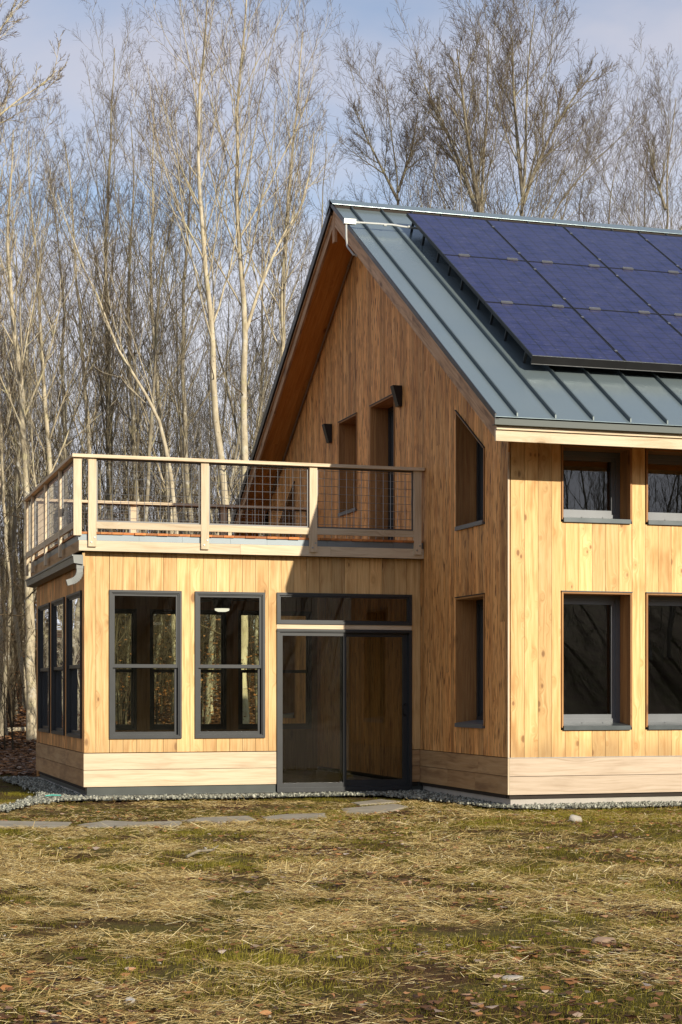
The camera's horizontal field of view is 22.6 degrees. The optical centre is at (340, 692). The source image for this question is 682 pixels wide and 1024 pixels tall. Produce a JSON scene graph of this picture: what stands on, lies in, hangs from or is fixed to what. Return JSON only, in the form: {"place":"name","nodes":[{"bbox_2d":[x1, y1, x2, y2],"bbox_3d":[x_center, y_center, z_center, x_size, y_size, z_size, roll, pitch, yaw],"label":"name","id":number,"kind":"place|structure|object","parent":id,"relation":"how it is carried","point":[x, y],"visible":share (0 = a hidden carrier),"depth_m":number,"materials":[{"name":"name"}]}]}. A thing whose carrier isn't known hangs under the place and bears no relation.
{"place":"outdoors","nodes":[
{"label":"outdoors","id":0,"kind":"place"},
{"bbox_2d":[0,629,681,1023],"bbox_3d":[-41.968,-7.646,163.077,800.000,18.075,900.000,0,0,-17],"label":"ground","id":1,"kind":"structure","parent":0,"point":[350,993],"depth_m":9.63,"materials":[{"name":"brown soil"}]},
{"bbox_2d":[0,342,41,716],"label":"woodland tree","id":2,"kind":"object","parent":1,"relation":"on","point":[10,533],"visible":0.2,"depth_m":49.35,"materials":[{"name":"grey plant"}]},
{"bbox_2d":[0,295,50,702],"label":"bare tree","id":3,"kind":"object","parent":1,"relation":"on","point":[21,662],"visible":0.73,"depth_m":42.56,"materials":[{"name":"beige plant"}]},
{"bbox_2d":[1,317,54,713],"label":"woodland tree","id":4,"kind":"object","parent":1,"relation":"on","point":[7,510],"visible":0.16,"depth_m":50.63,"materials":[{"name":"grey plant"}]},
{"bbox_2d":[3,342,55,546],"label":"woodland tree","id":5,"kind":"object","parent":1,"relation":"on","point":[30,403],"visible":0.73,"depth_m":41.62,"materials":[{"name":"grey plant"}]},
{"bbox_2d":[0,221,62,734],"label":"bare tree","id":6,"kind":"object","parent":1,"relation":"on","point":[1,631],"visible":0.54,"depth_m":42.95,"materials":[{"name":"beige plant"}]},
{"bbox_2d":[0,315,65,481],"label":"woodland tree","id":7,"kind":"object","parent":1,"relation":"on","point":[36,415],"visible":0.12,"depth_m":59.63,"materials":[{"name":"grey plant"}]},
{"bbox_2d":[0,0,69,357],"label":"bare tree","id":8,"kind":"object","parent":1,"relation":"on","point":[8,16],"visible":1,"depth_m":25.28,"materials":[{"name":"beige plant"}]},
{"bbox_2d":[0,312,71,640],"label":"woodland tree","id":9,"kind":"object","parent":1,"relation":"on","point":[21,475],"visible":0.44,"depth_m":44.24,"materials":[{"name":"grey plant"}]},
{"bbox_2d":[0,821,71,827],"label":"flagstone","id":10,"kind":"object","parent":1,"relation":"on","point":[48,824],"visible":0.61,"depth_m":17.24,"materials":[{"name":"grey stone"}]},
{"bbox_2d":[0,90,82,740],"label":"bare tree","id":11,"kind":"object","parent":1,"relation":"on","point":[31,712],"visible":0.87,"depth_m":41.92,"materials":[{"name":"beige plant"}]},
{"bbox_2d":[0,307,90,545],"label":"woodland tree","id":12,"kind":"object","parent":1,"relation":"on","point":[28,424],"visible":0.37,"depth_m":45.44,"materials":[{"name":"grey plant"}]},
{"bbox_2d":[2,259,95,650],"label":"woodland tree","id":13,"kind":"object","parent":1,"relation":"on","point":[36,365],"visible":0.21,"depth_m":64.70,"materials":[{"name":"grey plant"}]},
{"bbox_2d":[16,352,92,708],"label":"woodland tree","id":14,"kind":"object","parent":1,"relation":"on","point":[23,699],"visible":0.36,"depth_m":53.83,"materials":[{"name":"grey plant"}]},
{"bbox_2d":[0,126,111,736],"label":"woodland tree","id":15,"kind":"object","parent":1,"relation":"on","point":[15,496],"visible":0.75,"depth_m":43.34,"materials":[{"name":"grey plant"}]},
{"bbox_2d":[1,130,126,539],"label":"bare tree","id":16,"kind":"object","parent":1,"relation":"on","point":[63,412],"visible":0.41,"depth_m":49.16,"materials":[{"name":"grey plant"}]},
{"bbox_2d":[0,60,134,602],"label":"bare tree","id":17,"kind":"object","parent":1,"relation":"on","point":[48,449],"visible":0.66,"depth_m":45.18,"materials":[{"name":"beige plant"}]},
{"bbox_2d":[36,304,100,523],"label":"woodland tree","id":18,"kind":"object","parent":1,"relation":"on","point":[66,388],"visible":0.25,"depth_m":68.41,"materials":[{"name":"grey plant"}]},
{"bbox_2d":[13,94,144,617],"bbox_3d":[-7.405,-8.070,49.025,4.046,17.971,4.937,0,0,-17],"label":"bare tree","id":19,"kind":"object","parent":1,"relation":"on","point":[88,436],"visible":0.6,"depth_m":49.11,"materials":[{"name":"beige plant"}]},
{"bbox_2d":[41,301,125,498],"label":"woodland tree","id":20,"kind":"object","parent":1,"relation":"on","point":[82,435],"visible":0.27,"depth_m":56.40,"materials":[{"name":"grey plant"}]},
{"bbox_2d":[45,315,123,530],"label":"woodland tree","id":21,"kind":"object","parent":1,"relation":"on","point":[95,433],"visible":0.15,"depth_m":61.23,"materials":[{"name":"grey plant"}]},
{"bbox_2d":[56,178,148,721],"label":"woodland tree","id":22,"kind":"object","parent":1,"relation":"on","point":[108,436],"visible":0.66,"depth_m":47.98,"materials":[{"name":"grey plant"}]},
{"bbox_2d":[79,347,126,531],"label":"woodland tree","id":23,"kind":"object","parent":1,"relation":"on","point":[99,491],"visible":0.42,"depth_m":49.87,"materials":[{"name":"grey plant"}]},
{"bbox_2d":[49,0,159,627],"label":"bare tree","id":24,"kind":"object","parent":1,"relation":"on","point":[107,282],"visible":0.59,"depth_m":50.45,"materials":[{"name":"grey plant"}]},
{"bbox_2d":[25,153,198,649],"bbox_3d":[-4.960,-5.422,38.875,4.561,13.775,2.936,0,0,-17],"label":"bare tree","id":25,"kind":"object","parent":1,"relation":"on","point":[153,409],"visible":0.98,"depth_m":38.58,"materials":[{"name":"beige plant"}]},
{"bbox_2d":[90,348,156,710],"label":"woodland tree","id":26,"kind":"object","parent":1,"relation":"on","point":[125,448],"visible":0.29,"depth_m":53.03,"materials":[{"name":"grey plant"}]},
{"bbox_2d":[48,69,201,616],"bbox_3d":[-6.125,-8.124,48.145,3.964,18.205,4.629,0,0,-17],"label":"bare tree","id":27,"kind":"object","parent":1,"relation":"on","point":[129,361],"visible":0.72,"depth_m":47.96,"materials":[{"name":"grey plant"}]},
{"bbox_2d":[0,683,254,774],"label":"leaf litter","id":28,"kind":"object","parent":1,"relation":"on","point":[22,758],"visible":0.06,"depth_m":40.74,"materials":[{"name":"brown plant"}]},
{"bbox_2d":[77,820,181,827],"bbox_3d":[-2.166,1.362,17.418,1.089,0.049,0.910,-1,0,-17],"label":"flagstone","id":29,"kind":"object","parent":1,"relation":"on","point":[114,824],"visible":0.62,"depth_m":17.31,"materials":[{"name":"grey stone"}]},
{"bbox_2d":[4,598,258,723],"bbox_3d":[-7.164,-1.917,55.389,20.201,6.550,33.873,0,0,0],"label":"beech foliage","id":30,"kind":"object","parent":1,"relation":"on","point":[165,693],"visible":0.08,"depth_m":43.26,"materials":[{"name":"brown plant"}]},
{"bbox_2d":[0,390,268,749],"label":"thicket","id":31,"kind":"object","parent":1,"relation":"on","point":[120,634],"visible":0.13,"depth_m":44.34,"materials":[{"name":"brown plant"}]},
{"bbox_2d":[0,350,270,664],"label":"wood","id":32,"kind":"object","parent":1,"relation":"on","point":[69,512],"visible":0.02,"depth_m":77.19,"materials":[{"name":"grey plant"}]},
{"bbox_2d":[55,49,219,721],"bbox_3d":[-5.231,-8.619,47.951,3.792,19.225,4.686,0,0,33],"label":"bare tree","id":33,"kind":"object","parent":1,"relation":"on","point":[172,616],"visible":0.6,"depth_m":47.85,"materials":[{"name":"beige plant"}]},
{"bbox_2d":[113,363,173,618],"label":"woodland tree","id":34,"kind":"object","parent":1,"relation":"on","point":[141,446],"visible":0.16,"depth_m":60.89,"materials":[{"name":"grey plant"}]},
{"bbox_2d":[91,185,200,723],"bbox_3d":[-5.574,-6.353,46.098,2.544,14.754,3.622,2,1,26],"label":"woodland tree","id":35,"kind":"object","parent":1,"relation":"on","point":[138,432],"visible":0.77,"depth_m":45.97,"materials":[{"name":"grey plant"}]},
{"bbox_2d":[129,304,194,694],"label":"woodland tree","id":36,"kind":"object","parent":1,"relation":"on","point":[162,466],"visible":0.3,"depth_m":56.68,"materials":[{"name":"grey plant"}]},
{"bbox_2d":[111,287,220,648],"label":"woodland tree","id":37,"kind":"object","parent":1,"relation":"on","point":[147,432],"visible":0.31,"depth_m":53.22,"materials":[{"name":"grey plant"}]},
{"bbox_2d":[130,320,205,672],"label":"woodland tree","id":38,"kind":"object","parent":1,"relation":"on","point":[156,451],"visible":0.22,"depth_m":65.68,"materials":[{"name":"grey plant"}]},
{"bbox_2d":[127,373,209,626],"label":"woodland tree","id":39,"kind":"object","parent":1,"relation":"on","point":[176,451],"visible":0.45,"depth_m":55.93,"materials":[{"name":"grey plant"}]},
{"bbox_2d":[110,74,235,631],"bbox_3d":[-4.415,-6.977,43.206,2.623,16.240,4.442,0,0,-42],"label":"woodland tree","id":40,"kind":"object","parent":1,"relation":"on","point":[153,380],"visible":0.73,"depth_m":43.12,"materials":[{"name":"grey plant"}]},
{"bbox_2d":[139,253,208,531],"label":"woodland tree","id":41,"kind":"object","parent":1,"relation":"on","point":[171,364],"visible":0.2,"depth_m":75.49,"materials":[{"name":"grey plant"}]},
{"bbox_2d":[130,198,220,647],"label":"woodland tree","id":42,"kind":"object","parent":1,"relation":"on","point":[180,451],"visible":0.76,"depth_m":46.69,"materials":[{"name":"grey plant"}]},
{"bbox_2d":[115,68,258,715],"bbox_3d":[-4.612,-9.068,50.195,4.600,19.830,4.886,0,0,-17],"label":"bare tree","id":43,"kind":"object","parent":1,"relation":"on","point":[184,434],"visible":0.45,"depth_m":50.35,"materials":[{"name":"grey plant"}]},
{"bbox_2d":[159,338,221,624],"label":"woodland tree","id":44,"kind":"object","parent":1,"relation":"on","point":[197,435],"visible":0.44,"depth_m":59.47,"materials":[{"name":"grey plant"}]},
{"bbox_2d":[170,285,239,534],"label":"woodland tree","id":45,"kind":"object","parent":1,"relation":"on","point":[211,443],"visible":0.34,"depth_m":64.81,"materials":[{"name":"grey plant"}]},
{"bbox_2d":[138,175,272,723],"bbox_3d":[-3.313,-6.356,45.533,3.918,15.036,2.700,-3,1,21],"label":"woodland tree","id":46,"kind":"object","parent":1,"relation":"on","point":[256,660],"visible":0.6,"depth_m":45.46,"materials":[{"name":"grey plant"}]},
{"bbox_2d":[120,0,295,634],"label":"bare tree","id":47,"kind":"object","parent":1,"relation":"on","point":[211,317],"visible":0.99,"depth_m":39.84,"materials":[{"name":"beige plant"}]},
{"bbox_2d":[181,816,254,823],"bbox_3d":[-1.291,1.362,17.951,0.839,0.049,0.761,0,1,-17],"label":"flagstone","id":48,"kind":"object","parent":1,"relation":"on","point":[225,819],"visible":0.54,"depth_m":17.92,"materials":[{"name":"grey stone"}]},
{"bbox_2d":[188,346,260,713],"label":"woodland tree","id":49,"kind":"object","parent":1,"relation":"on","point":[229,426],"visible":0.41,"depth_m":52.10,"materials":[{"name":"grey plant"}]},
{"bbox_2d":[194,334,258,652],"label":"woodland tree","id":50,"kind":"object","parent":1,"relation":"on","point":[233,445],"visible":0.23,"depth_m":56.61,"materials":[{"name":"grey plant"}]},
{"bbox_2d":[117,0,344,723],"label":"bare tree","id":51,"kind":"object","parent":1,"relation":"on","point":[242,390],"visible":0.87,"depth_m":41.17,"materials":[{"name":"beige plant"}]},
{"bbox_2d":[189,210,274,695],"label":"woodland tree","id":52,"kind":"object","parent":1,"relation":"on","point":[228,319],"visible":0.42,"depth_m":57.30,"materials":[{"name":"grey plant"}]},
{"bbox_2d":[182,229,282,723],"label":"woodland tree","id":53,"kind":"object","parent":1,"relation":"on","point":[212,622],"visible":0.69,"depth_m":45.05,"materials":[{"name":"grey plant"}]},
{"bbox_2d":[216,162,305,616],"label":"bare tree","id":54,"kind":"object","parent":1,"relation":"on","point":[261,330],"visible":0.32,"depth_m":52.75,"materials":[{"name":"grey plant"}]},
{"bbox_2d":[216,180,306,615],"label":"woodland tree","id":55,"kind":"object","parent":1,"relation":"on","point":[265,383],"visible":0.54,"depth_m":49.43,"materials":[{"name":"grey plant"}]},
{"bbox_2d":[182,0,344,636],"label":"bare tree","id":56,"kind":"object","parent":1,"relation":"on","point":[281,296],"visible":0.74,"depth_m":43.79,"materials":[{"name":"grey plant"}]},
{"bbox_2d":[260,205,323,365],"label":"woodland tree","id":57,"kind":"object","parent":1,"relation":"on","point":[307,232],"visible":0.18,"depth_m":50.63,"materials":[{"name":"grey plant"}]},
{"bbox_2d":[262,813,325,820],"bbox_3d":[-0.484,1.361,18.328,0.860,0.048,0.729,0,1,-17],"label":"flagstone","id":58,"kind":"object","parent":1,"relation":"on","point":[296,816],"visible":0.59,"depth_m":18.32,"materials":[{"name":"grey stone"}]},
{"bbox_2d":[268,97,364,334],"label":"bare tree","id":59,"kind":"object","parent":1,"relation":"on","point":[304,242],"visible":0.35,"depth_m":49.79,"materials":[{"name":"grey plant"}]},
{"bbox_2d":[0,795,681,1023],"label":"straw","id":60,"kind":"object","parent":1,"relation":"on","point":[55,879],"visible":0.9,"depth_m":10.92,"materials":[{"name":"beige plant"}]},
{"bbox_2d":[0,805,681,1023],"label":"fallen leaves","id":61,"kind":"object","parent":1,"relation":"on","point":[545,989],"visible":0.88,"depth_m":8.94,"materials":[{"name":"beige plant"}]},
{"bbox_2d":[0,775,681,812],"bbox_3d":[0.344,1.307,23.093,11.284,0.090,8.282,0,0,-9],"label":"gravel","id":62,"kind":"structure","parent":1,"relation":"on","point":[41,788],"depth_m":21.14,"materials":[{"name":"grey gravel"}]},
{"bbox_2d":[25,199,681,808],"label":"house","id":63,"kind":"structure","parent":1,"relation":"on","point":[511,633],"depth_m":21.58,"materials":[{"name":"brown wood"}]},
{"bbox_2d":[38,603,49,732],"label":"window","id":64,"kind":"structure","parent":63,"relation":"in","point":[43,610],"depth_m":25.24,"materials":[{"name":"metal"}]},
{"bbox_2d":[51,597,64,735],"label":"window","id":65,"kind":"structure","parent":63,"relation":"in","point":[58,605],"depth_m":23.77,"materials":[{"name":"glass"}]},
{"bbox_2d":[66,590,81,738],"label":"window","id":66,"kind":"structure","parent":63,"relation":"in","point":[73,601],"depth_m":22.24,"materials":[{"name":"metal"}]},
{"bbox_2d":[115,609,136,729],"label":"window","id":67,"kind":"structure","parent":63,"relation":"in","point":[133,726],"depth_m":26.22,"materials":[{"name":"metal"}]},
{"bbox_2d":[109,590,181,738],"bbox_3d":[-2.470,-0.346,21.476,0.919,1.864,0.124,0,0,-17],"label":"window","id":68,"kind":"structure","parent":63,"relation":"in","point":[177,733],"depth_m":21.45,"materials":[{"name":"metal"}]},
{"bbox_2d":[150,609,226,729],"bbox_3d":[-2.388,-0.347,26.515,1.217,1.862,0.124,0,0,-17],"label":"window","id":69,"kind":"structure","parent":63,"relation":"in","point":[223,725],"depth_m":26.58,"materials":[{"name":"metal"}]},
{"bbox_2d":[23,453,424,575],"bbox_3d":[-1.867,-2.352,24.125,4.614,1.172,5.188,0,0,-17],"label":"deck railing","id":70,"kind":"object","parent":63,"relation":"on","point":[53,500],"visible":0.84,"depth_m":21.92,"materials":[{"name":"wood"}]},
{"bbox_2d":[200,597,258,611],"bbox_3d":[-1.687,-1.329,24.184,0.969,0.375,0.969,0,0,5],"label":"ceiling fan","id":71,"kind":"object","parent":63,"relation":"hanging from","point":[221,604],"visible":0.64,"depth_m":24.09,"materials":[{"name":"black metal"}]},
{"bbox_2d":[195,591,264,737],"bbox_3d":[-1.428,-0.346,21.795,0.915,1.864,0.124,0,0,-17],"label":"window","id":72,"kind":"structure","parent":63,"relation":"in","point":[260,733],"depth_m":21.78,"materials":[{"name":"metal"}]},
{"bbox_2d":[238,610,311,728],"bbox_3d":[-1.057,-0.347,26.922,1.200,1.862,0.124,0,0,-17],"label":"window","id":73,"kind":"structure","parent":63,"relation":"in","point":[308,725],"depth_m":26.97,"materials":[{"name":"metal"}]},
{"bbox_2d":[279,481,294,536],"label":"window","id":74,"kind":"structure","parent":63,"relation":"in","point":[291,496],"depth_m":29.14,"materials":[{"name":"metal"}]},
{"bbox_2d":[283,636,294,717],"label":"window","id":75,"kind":"structure","parent":63,"relation":"in","point":[288,641],"depth_m":29.38,"materials":[{"name":"glass"}]},
{"bbox_2d":[277,592,411,625],"bbox_3d":[0.040,-1.080,22.245,1.838,0.404,0.124,0,0,-17],"label":"transom window","id":76,"kind":"structure","parent":63,"relation":"in","point":[408,622],"depth_m":22.19,"materials":[{"name":"metal"}]},
{"bbox_2d":[276,629,412,792],"bbox_3d":[0.040,0.239,22.244,1.838,2.106,0.165,0,0,-17],"label":"sliding door","id":77,"kind":"structure","parent":63,"relation":"in","point":[405,783],"depth_m":22.25,"materials":[{"name":"metal"}]},
{"bbox_2d":[272,218,417,493],"bbox_3d":[-0.252,-5.079,26.790,1.231,3.243,6.234,0,0,-17],"label":"conduit","id":78,"kind":"object","parent":63,"relation":"attached to","point":[347,221],"visible":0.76,"depth_m":25.94,"materials":[{"name":"metal"}]},
{"bbox_2d":[338,412,356,516],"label":"window","id":79,"kind":"structure","parent":63,"relation":"in","point":[347,427],"depth_m":26.05,"materials":[{"name":"metal"}]},
{"bbox_2d":[369,394,394,539],"bbox_3d":[0.737,-3.074,24.087,0.364,2.106,1.097,0,0,-17],"label":"balcony door","id":80,"kind":"structure","parent":63,"relation":"in","point":[382,419],"depth_m":24.57,"materials":[{"name":"metal"}]},
{"bbox_2d":[406,213,525,261],"bbox_3d":[1.722,-6.323,23.723,1.202,0.990,1.506,0,0,-17],"label":"solar panel","id":81,"kind":"object","parent":63,"relation":"attached to","point":[449,235],"visible":1,"depth_m":23.68,"materials":[{"name":"blue glass"}]},
{"bbox_2d":[454,593,484,727],"bbox_3d":[1.726,-0.374,20.843,0.372,1.616,0.961,0,0,-17],"label":"window","id":82,"kind":"structure","parent":63,"relation":"in","point":[465,606],"depth_m":21.26,"materials":[{"name":"metal"}]},
{"bbox_2d":[454,410,484,530],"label":"window","id":83,"kind":"structure","parent":63,"relation":"in","point":[465,438],"depth_m":21.26,"materials":[{"name":"metal"}]},
{"bbox_2d":[443,254,571,309],"bbox_3d":[2.159,-5.380,22.297,1.202,1.021,1.506,0,0,-17],"label":"solar panel","id":84,"kind":"object","parent":63,"relation":"attached to","point":[515,280],"visible":1,"depth_m":22.27,"materials":[{"name":"blue glass"}]},
{"bbox_2d":[486,220,605,266],"bbox_3d":[2.872,-6.323,24.075,1.224,0.990,1.506,0,0,-17],"label":"solar panel","id":85,"kind":"object","parent":63,"relation":"attached to","point":[541,242],"visible":1,"depth_m":24.05,"materials":[{"name":"blue glass"}]},
{"bbox_2d":[484,301,626,369],"bbox_3d":[2.602,-4.389,20.866,1.216,1.085,1.522,0,0,-17],"label":"solar panel","id":86,"kind":"object","parent":63,"relation":"attached to","point":[557,335],"visible":1,"depth_m":20.71,"materials":[{"name":"blue glass"}]},
{"bbox_2d":[527,260,657,313],"bbox_3d":[3.309,-5.380,22.649,1.224,1.021,1.506,0,0,-17],"label":"solar panel","id":87,"kind":"object","parent":63,"relation":"attached to","point":[588,286],"visible":1,"depth_m":22.63,"materials":[{"name":"blue glass"}]},
{"bbox_2d":[561,590,632,729],"bbox_3d":[2.951,-0.369,20.119,0.911,1.626,0.372,0,0,-17],"label":"window","id":88,"kind":"structure","parent":63,"relation":"in","point":[596,631],"depth_m":20.25,"materials":[{"name":"glass"}]},
{"bbox_2d":[561,444,632,523],"bbox_3d":[2.951,-2.434,20.119,0.911,0.906,0.372,0,0,-17],"label":"window","id":89,"kind":"structure","parent":63,"relation":"in","point":[596,485],"depth_m":20.24,"materials":[{"name":"glass"}]},
{"bbox_2d":[563,226,681,272],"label":"solar panel","id":90,"kind":"object","parent":63,"relation":"attached to","point":[616,249],"visible":1,"depth_m":24.41,"materials":[{"name":"blue glass"}]},
{"bbox_2d":[573,307,681,372],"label":"solar panel","id":91,"kind":"object","parent":63,"relation":"attached to","point":[643,341],"visible":1,"depth_m":21.17,"materials":[{"name":"blue glass"}]},
{"bbox_2d":[609,267,681,314],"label":"solar panel","id":92,"kind":"object","parent":63,"relation":"attached to","point":[659,292],"visible":1,"depth_m":23.11,"materials":[{"name":"blue glass"}]},
{"bbox_2d":[638,233,681,269],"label":"solar panel","id":93,"kind":"object","parent":63,"relation":"attached to","point":[669,247],"visible":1,"depth_m":24.99,"materials":[{"name":"blue glass"}]},
{"bbox_2d":[645,592,681,729],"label":"window","id":94,"kind":"structure","parent":63,"relation":"in","point":[663,612],"depth_m":20.55,"materials":[{"name":"glass"}]},
{"bbox_2d":[645,448,681,525],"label":"window","id":95,"kind":"structure","parent":63,"relation":"in","point":[663,471],"depth_m":20.54,"materials":[{"name":"glass"}]},
{"bbox_2d":[659,313,681,334],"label":"solar panel","id":96,"kind":"object","parent":63,"relation":"attached to","point":[674,321],"visible":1,"depth_m":21.98,"materials":[{"name":"blue glass"}]},
{"bbox_2d":[341,804,407,813],"bbox_3d":[0.327,1.363,19.611,0.644,0.055,1.709,0,0,19],"label":"flagstone","id":97,"kind":"object","parent":1,"relation":"on","point":[379,808],"visible":0.54,"depth_m":19.61,"materials":[{"name":"grey stone"}]},
{"bbox_2d":[301,14,482,254],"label":"bare tree","id":98,"kind":"object","parent":1,"relation":"on","point":[394,170],"visible":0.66,"depth_m":52.02,"materials":[{"name":"grey plant"}]},
{"bbox_2d":[373,0,592,217],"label":"bare tree","id":99,"kind":"object","parent":1,"relation":"on","point":[480,153],"visible":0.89,"depth_m":47.60,"materials":[{"name":"grey plant"}]},
{"bbox_2d":[381,0,639,222],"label":"bare tree","id":100,"kind":"object","parent":1,"relation":"on","point":[513,91],"visible":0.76,"depth_m":49.23,"materials":[{"name":"grey plant"}]},
{"bbox_2d":[526,107,616,222],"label":"bare tree","id":101,"kind":"object","parent":1,"relation":"on","point":[573,141],"visible":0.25,"depth_m":56.98,"materials":[{"name":"grey plant"}]},
{"bbox_2d":[471,22,673,219],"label":"bare tree","id":102,"kind":"object","parent":1,"relation":"on","point":[594,133],"visible":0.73,"depth_m":49.72,"materials":[{"name":"grey plant"}]},
{"bbox_2d":[548,46,681,229],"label":"bare tree","id":103,"kind":"object","parent":1,"relation":"on","point":[653,160],"visible":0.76,"depth_m":50.05,"materials":[{"name":"grey plant"}]},
{"bbox_2d":[558,72,673,228],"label":"bare tree","id":104,"kind":"object","parent":1,"relation":"on","point":[624,156],"visible":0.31,"depth_m":53.79,"materials":[{"name":"grey plant"}]},
{"bbox_2d":[575,78,681,228],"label":"bare tree","id":105,"kind":"object","parent":1,"relation":"on","point":[645,207],"visible":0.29,"depth_m":55.77,"materials":[{"name":"grey plant"}]},
{"bbox_2d":[0,0,681,627],"label":"sky","id":106,"kind":"structure","parent":0,"point":[608,24],"materials":[{"name":"blue"}]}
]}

